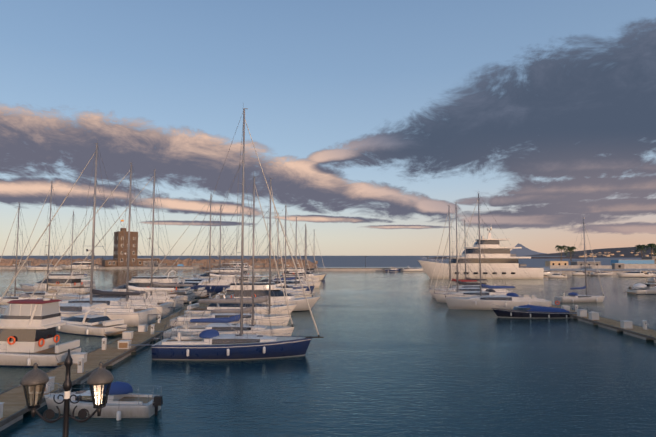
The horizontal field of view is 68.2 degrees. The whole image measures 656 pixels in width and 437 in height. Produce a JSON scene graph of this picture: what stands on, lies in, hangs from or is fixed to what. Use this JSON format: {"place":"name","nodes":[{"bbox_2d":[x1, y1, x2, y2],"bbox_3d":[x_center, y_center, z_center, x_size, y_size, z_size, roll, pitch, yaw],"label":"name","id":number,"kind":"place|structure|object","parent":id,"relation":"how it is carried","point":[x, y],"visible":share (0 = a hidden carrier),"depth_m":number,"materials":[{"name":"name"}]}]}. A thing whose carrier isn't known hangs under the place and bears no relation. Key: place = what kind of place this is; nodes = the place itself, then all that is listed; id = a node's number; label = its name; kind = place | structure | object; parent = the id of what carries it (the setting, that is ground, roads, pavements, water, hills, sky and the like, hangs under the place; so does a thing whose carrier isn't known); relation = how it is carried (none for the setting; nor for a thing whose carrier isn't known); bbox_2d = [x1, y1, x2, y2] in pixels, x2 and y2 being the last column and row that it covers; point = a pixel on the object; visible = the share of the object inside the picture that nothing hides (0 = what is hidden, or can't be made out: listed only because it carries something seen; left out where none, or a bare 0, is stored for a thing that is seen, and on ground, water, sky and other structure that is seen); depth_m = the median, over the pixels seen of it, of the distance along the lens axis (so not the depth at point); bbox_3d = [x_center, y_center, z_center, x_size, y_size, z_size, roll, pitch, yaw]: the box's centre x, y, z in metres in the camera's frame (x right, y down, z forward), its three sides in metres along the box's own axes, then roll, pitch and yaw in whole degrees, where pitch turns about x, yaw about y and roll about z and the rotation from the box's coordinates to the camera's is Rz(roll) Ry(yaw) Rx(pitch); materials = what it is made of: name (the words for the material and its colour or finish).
{"place":"outdoors","nodes":[
{"label":"outdoors","id":0,"kind":"place"},
{"bbox_2d":[20,349,113,436],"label":"promenade lamp","id":1,"kind":"object","parent":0,"point":[35,376],"visible":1,"depth_m":9.01,"materials":[{"name":"grey metal"}]},
{"bbox_2d":[0,266,199,268],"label":"breakwater quay","id":2,"kind":"structure","parent":0,"point":[121,267],"depth_m":345.41,"materials":[{"name":"concrete"}]},
{"bbox_2d":[102,220,159,266],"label":"harbour tower","id":3,"kind":"structure","parent":2,"relation":"on","point":[121,252],"depth_m":351.37,"materials":[{"name":"stone"}]},
{"bbox_2d":[19,255,281,265],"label":"breakwater","id":4,"kind":"object","parent":2,"relation":"on","point":[144,263],"visible":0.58,"depth_m":355.59,"materials":[{"name":"brown"}]},
{"bbox_2d":[0,256,655,436],"bbox_3d":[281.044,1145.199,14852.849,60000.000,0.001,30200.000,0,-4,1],"label":"sea","id":5,"kind":"structure","parent":0,"point":[397,354],"depth_m":39.22,"materials":[{"name":"blue liquid"}]},
{"bbox_2d":[0,202,43,304],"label":"sailboat","id":6,"kind":"object","parent":5,"relation":"on","point":[20,297],"visible":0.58,"depth_m":94.22,"materials":[{"name":"white plastic"}]},
{"bbox_2d":[7,181,78,298],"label":"sailboat","id":7,"kind":"object","parent":5,"relation":"on","point":[49,293],"visible":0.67,"depth_m":101.18,"materials":[{"name":"white plastic"}]},
{"bbox_2d":[25,265,61,270],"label":"motorboat","id":8,"kind":"object","parent":5,"relation":"on","point":[36,268],"visible":0.75,"depth_m":301.60,"materials":[{"name":"white"}]},
{"bbox_2d":[0,278,95,366],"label":"motorboat","id":9,"kind":"object","parent":5,"relation":"on","point":[28,335],"visible":0.98,"depth_m":41.52,"materials":[{"name":"white plastic"}]},
{"bbox_2d":[19,261,95,293],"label":"motorboat","id":10,"kind":"object","parent":5,"relation":"on","point":[75,279],"visible":0.67,"depth_m":118.40,"materials":[{"name":"white plastic"}]},
{"bbox_2d":[43,211,94,285],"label":"sailboat","id":11,"kind":"object","parent":5,"relation":"on","point":[85,281],"visible":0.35,"depth_m":151.50,"materials":[{"name":"white plastic"}]},
{"bbox_2d":[60,259,98,269],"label":"yacht","id":12,"kind":"object","parent":5,"relation":"on","point":[78,263],"visible":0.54,"depth_m":323.41,"materials":[{"name":"white"}]},
{"bbox_2d":[0,143,166,326],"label":"sailboat","id":13,"kind":"object","parent":5,"relation":"on","point":[133,316],"visible":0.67,"depth_m":66.87,"materials":[{"name":"white plastic"}]},
{"bbox_2d":[24,381,162,419],"bbox_3d":[-13.664,10.921,29.157,7.797,2.208,2.814,0,-4,4],"label":"motorboat","id":14,"kind":"object","parent":5,"relation":"on","point":[123,401],"visible":0.75,"depth_m":28.46,"materials":[{"name":"white plastic"}]},
{"bbox_2d":[56,307,135,336],"bbox_3d":[-29.348,12.529,59.197,13.499,3.583,5.326,-2,-5,23],"label":"motorboat","id":15,"kind":"object","parent":5,"relation":"on","point":[103,325],"visible":0.79,"depth_m":57.60,"materials":[{"name":"white plastic"}]},
{"bbox_2d":[29,163,182,317],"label":"sailboat","id":16,"kind":"object","parent":5,"relation":"on","point":[164,307],"visible":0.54,"depth_m":75.78,"materials":[{"name":"white plastic"}]},
{"bbox_2d":[56,170,193,309],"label":"sailboat","id":17,"kind":"object","parent":5,"relation":"on","point":[178,302],"visible":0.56,"depth_m":86.86,"materials":[{"name":"white plastic"}]},
{"bbox_2d":[0,279,250,430],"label":"pontoon","id":18,"kind":"object","parent":5,"relation":"on","point":[13,402],"visible":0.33,"depth_m":38.98,"materials":[{"name":"grey wood"}]},
{"bbox_2d":[89,267,198,302],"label":"motorboat","id":19,"kind":"object","parent":5,"relation":"on","point":[136,283],"visible":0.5,"depth_m":95.81,"materials":[{"name":"white plastic"}]},
{"bbox_2d":[0,258,317,267],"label":"breakwater","id":20,"kind":"object","parent":5,"relation":"in","point":[6,262],"visible":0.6,"depth_m":378.44,"materials":[{"name":"grey stone"}]},
{"bbox_2d":[173,279,214,297],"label":"motorboat","id":21,"kind":"object","parent":5,"relation":"on","point":[198,292],"visible":0.25,"depth_m":107.18,"materials":[{"name":"white plastic"}]},
{"bbox_2d":[153,195,237,292],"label":"sailboat","id":22,"kind":"object","parent":5,"relation":"on","point":[210,287],"visible":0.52,"depth_m":122.92,"materials":[{"name":"white plastic"}]},
{"bbox_2d":[164,205,246,282],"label":"sailboat","id":23,"kind":"object","parent":5,"relation":"on","point":[219,280],"visible":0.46,"depth_m":137.15,"materials":[{"name":"white plastic"}]},
{"bbox_2d":[179,263,251,281],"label":"motorboat","id":24,"kind":"object","parent":5,"relation":"on","point":[213,270],"visible":0.35,"depth_m":148.99,"materials":[{"name":"white plastic"}]},
{"bbox_2d":[118,108,322,359],"bbox_3d":[-9.519,0.966,46.365,18.189,24.684,5.667,0,-4,-1],"label":"sailboat","id":25,"kind":"object","parent":5,"relation":"on","point":[210,344],"visible":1,"depth_m":44.45,"materials":[{"name":"blue plastic"}]},
{"bbox_2d":[155,171,293,338],"bbox_3d":[-11.353,4.291,53.886,15.412,19.201,5.628,0,-4,2],"label":"sailboat","id":26,"kind":"object","parent":5,"relation":"on","point":[220,328],"visible":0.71,"depth_m":53.06,"materials":[{"name":"white plastic"}]},
{"bbox_2d":[192,260,259,281],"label":"motorboat","id":27,"kind":"object","parent":5,"relation":"on","point":[257,278],"visible":0.23,"depth_m":165.43,"materials":[{"name":"white"}]},
{"bbox_2d":[170,178,290,326],"bbox_3d":[-12.329,4.336,63.322,15.083,20.550,5.433,0,-4,0],"label":"sailboat","id":28,"kind":"object","parent":5,"relation":"on","point":[279,318],"visible":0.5,"depth_m":62.63,"materials":[{"name":"white plastic"}]},
{"bbox_2d":[184,293,296,314],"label":"motorboat","id":29,"kind":"object","parent":5,"relation":"on","point":[201,309],"visible":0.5,"depth_m":70.70,"materials":[{"name":"white plastic"}]},
{"bbox_2d":[232,260,251,268],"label":"pilot boat","id":30,"kind":"object","parent":5,"relation":"on","point":[240,264],"visible":0.25,"depth_m":329.94,"materials":[{"name":"white"}]},
{"bbox_2d":[206,271,319,311],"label":"motorboat","id":31,"kind":"object","parent":5,"relation":"on","point":[301,305],"visible":0.44,"depth_m":80.97,"materials":[{"name":"white plastic"}]},
{"bbox_2d":[223,202,311,297],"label":"sailboat","id":32,"kind":"object","parent":5,"relation":"on","point":[295,295],"visible":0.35,"depth_m":94.05,"materials":[{"name":"white plastic"}]},
{"bbox_2d":[225,213,310,294],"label":"sailboat","id":33,"kind":"object","parent":5,"relation":"on","point":[297,292],"visible":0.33,"depth_m":103.19,"materials":[{"name":"white plastic"}]},
{"bbox_2d":[256,217,314,292],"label":"sailboat","id":34,"kind":"object","parent":5,"relation":"on","point":[304,286],"visible":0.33,"depth_m":120.50,"materials":[{"name":"white plastic"}]},
{"bbox_2d":[260,276,315,285],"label":"motorboat","id":35,"kind":"object","parent":5,"relation":"on","point":[298,283],"visible":0.29,"depth_m":129.30,"materials":[{"name":"white plastic"}]},
{"bbox_2d":[279,284,305,290],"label":"motorboat","id":36,"kind":"object","parent":5,"relation":"on","point":[289,288],"visible":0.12,"depth_m":109.95,"materials":[{"name":"white plastic"}]},
{"bbox_2d":[272,227,319,280],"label":"sailboat","id":37,"kind":"object","parent":5,"relation":"on","point":[316,278],"visible":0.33,"depth_m":164.50,"materials":[{"name":"white plastic"}]},
{"bbox_2d":[273,224,320,287],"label":"sailboat","id":38,"kind":"object","parent":5,"relation":"on","point":[317,284],"visible":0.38,"depth_m":141.62,"materials":[{"name":"white plastic"}]},
{"bbox_2d":[282,276,311,280],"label":"motorboat","id":39,"kind":"object","parent":5,"relation":"on","point":[297,278],"visible":0.12,"depth_m":151.09,"materials":[{"name":"white plastic"}]},
{"bbox_2d":[274,264,325,280],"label":"motorboat","id":40,"kind":"object","parent":5,"relation":"on","point":[299,269],"visible":0.44,"depth_m":176.57,"materials":[{"name":"white plastic"}]},
{"bbox_2d":[280,234,326,278],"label":"sailboat","id":41,"kind":"object","parent":5,"relation":"on","point":[315,266],"visible":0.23,"depth_m":191.64,"materials":[{"name":"white plastic"}]},
{"bbox_2d":[254,268,423,270],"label":"mole","id":42,"kind":"object","parent":5,"relation":"on","point":[341,269],"visible":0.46,"depth_m":292.88,"materials":[{"name":"concrete"}]},
{"bbox_2d":[383,267,400,270],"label":"motorboat","id":43,"kind":"object","parent":5,"relation":"on","point":[393,269],"visible":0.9,"depth_m":286.77,"materials":[{"name":"blue"}]},
{"bbox_2d":[402,267,423,270],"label":"motorboat","id":44,"kind":"object","parent":5,"relation":"on","point":[412,269],"visible":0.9,"depth_m":286.05,"materials":[{"name":"white"}]},
{"bbox_2d":[429,205,511,297],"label":"sailboat","id":45,"kind":"object","parent":5,"relation":"on","point":[450,289],"visible":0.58,"depth_m":107.54,"materials":[{"name":"white plastic"}]},
{"bbox_2d":[440,220,503,289],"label":"sailboat","id":46,"kind":"object","parent":5,"relation":"on","point":[464,286],"visible":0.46,"depth_m":119.95,"materials":[{"name":"white plastic"}]},
{"bbox_2d":[433,200,522,302],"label":"sailboat","id":47,"kind":"object","parent":5,"relation":"on","point":[439,296],"visible":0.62,"depth_m":97.50,"materials":[{"name":"white plastic"}]},
{"bbox_2d":[418,224,546,278],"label":"superyacht","id":48,"kind":"object","parent":5,"relation":"on","point":[509,269],"visible":0.75,"depth_m":194.50,"materials":[{"name":"white"}]},
{"bbox_2d":[444,193,551,309],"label":"sailboat","id":49,"kind":"object","parent":5,"relation":"on","point":[512,300],"visible":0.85,"depth_m":84.11,"materials":[{"name":"white plastic"}]},
{"bbox_2d":[427,257,587,258],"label":"mole","id":50,"kind":"object","parent":5,"relation":"on","point":[527,258],"visible":0.48,"depth_m":1486.68},
{"bbox_2d":[492,305,576,317],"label":"launch","id":51,"kind":"object","parent":5,"relation":"on","point":[528,311],"visible":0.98,"depth_m":72.78,"materials":[{"name":"blue"}]},
{"bbox_2d":[544,270,553,274],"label":"boat","id":52,"kind":"object","parent":5,"relation":"on","point":[546,272],"visible":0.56,"depth_m":229.39,"materials":[{"name":"white plastic"}]},
{"bbox_2d":[547,271,566,277],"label":"boat","id":53,"kind":"object","parent":5,"relation":"on","point":[558,275],"visible":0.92,"depth_m":202.48,"materials":[{"name":"white plastic"}]},
{"bbox_2d":[554,218,604,302],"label":"sailboat","id":54,"kind":"object","parent":5,"relation":"on","point":[573,297],"visible":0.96,"depth_m":97.67,"materials":[{"name":"white"}]},
{"bbox_2d":[504,289,655,342],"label":"pontoon","id":55,"kind":"object","parent":5,"relation":"on","point":[644,332],"visible":0.46,"depth_m":62.07,"materials":[{"name":"grey concrete"}]},
{"bbox_2d":[571,271,589,275],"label":"boat","id":56,"kind":"object","parent":5,"relation":"on","point":[578,273],"visible":0.75,"depth_m":227.19,"materials":[{"name":"white plastic"}]},
{"bbox_2d":[590,269,612,275],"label":"boat","id":57,"kind":"object","parent":5,"relation":"on","point":[593,273],"visible":0.79,"depth_m":224.82,"materials":[{"name":"white plastic"}]},
{"bbox_2d":[615,269,652,276],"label":"boat","id":58,"kind":"object","parent":5,"relation":"on","point":[636,273],"visible":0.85,"depth_m":210.23,"materials":[{"name":"white plastic"}]},
{"bbox_2d":[625,283,655,293],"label":"motorboat","id":59,"kind":"object","parent":5,"relation":"on","point":[649,288],"visible":0.83,"depth_m":118.30,"materials":[{"name":"white plastic"}]},
{"bbox_2d":[644,269,655,276],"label":"boat","id":60,"kind":"object","parent":5,"relation":"on","point":[652,273],"visible":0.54,"depth_m":210.28,"materials":[{"name":"white plastic"}]},
{"bbox_2d":[646,274,655,282],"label":"boat","id":61,"kind":"object","parent":5,"relation":"on","point":[653,279],"visible":0.9,"depth_m":168.67,"materials":[{"name":"white plastic"}]},
{"bbox_2d":[0,0,655,255],"label":"sky","id":62,"kind":"structure","parent":0,"point":[369,119],"materials":[{"name":"blue"}]},
{"bbox_2d":[510,243,546,255],"bbox_3d":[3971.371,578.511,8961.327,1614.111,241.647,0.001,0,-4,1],"label":"mountain","id":63,"kind":"structure","parent":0,"point":[523,251],"depth_m":8965.30,"materials":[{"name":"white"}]},
{"bbox_2d":[526,246,655,257],"bbox_3d":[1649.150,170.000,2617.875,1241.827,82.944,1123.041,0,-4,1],"label":"hills","id":64,"kind":"structure","parent":0,"point":[625,252],"depth_m":2456.54,"materials":[{"name":"grey"}]},
{"bbox_2d":[544,268,655,274],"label":"quay","id":65,"kind":"structure","parent":0,"point":[563,271],"depth_m":238.75,"materials":[{"name":"concrete"}]},
{"bbox_2d":[555,245,567,260],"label":"palm","id":66,"kind":"object","parent":65,"relation":"on","point":[563,247],"visible":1,"depth_m":328.09,"materials":[{"name":"green plant"}]},
{"bbox_2d":[564,246,577,260],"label":"palm","id":67,"kind":"object","parent":65,"relation":"on","point":[569,249],"visible":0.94,"depth_m":332.11,"materials":[{"name":"green plant"}]},
{"bbox_2d":[545,256,655,268],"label":"buildings","id":68,"kind":"structure","parent":65,"relation":"on","point":[647,262],"depth_m":272.72,"materials":[{"name":"grey paint"}]},
{"bbox_2d":[634,244,645,255],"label":"palm","id":69,"kind":"object","parent":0,"point":[641,247],"visible":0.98,"depth_m":326.66,"materials":[{"name":"green plant"}]},
{"bbox_2d":[646,243,655,255],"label":"palm","id":70,"kind":"object","parent":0,"point":[651,245],"visible":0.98,"depth_m":322.98,"materials":[{"name":"green plant"}]}
]}

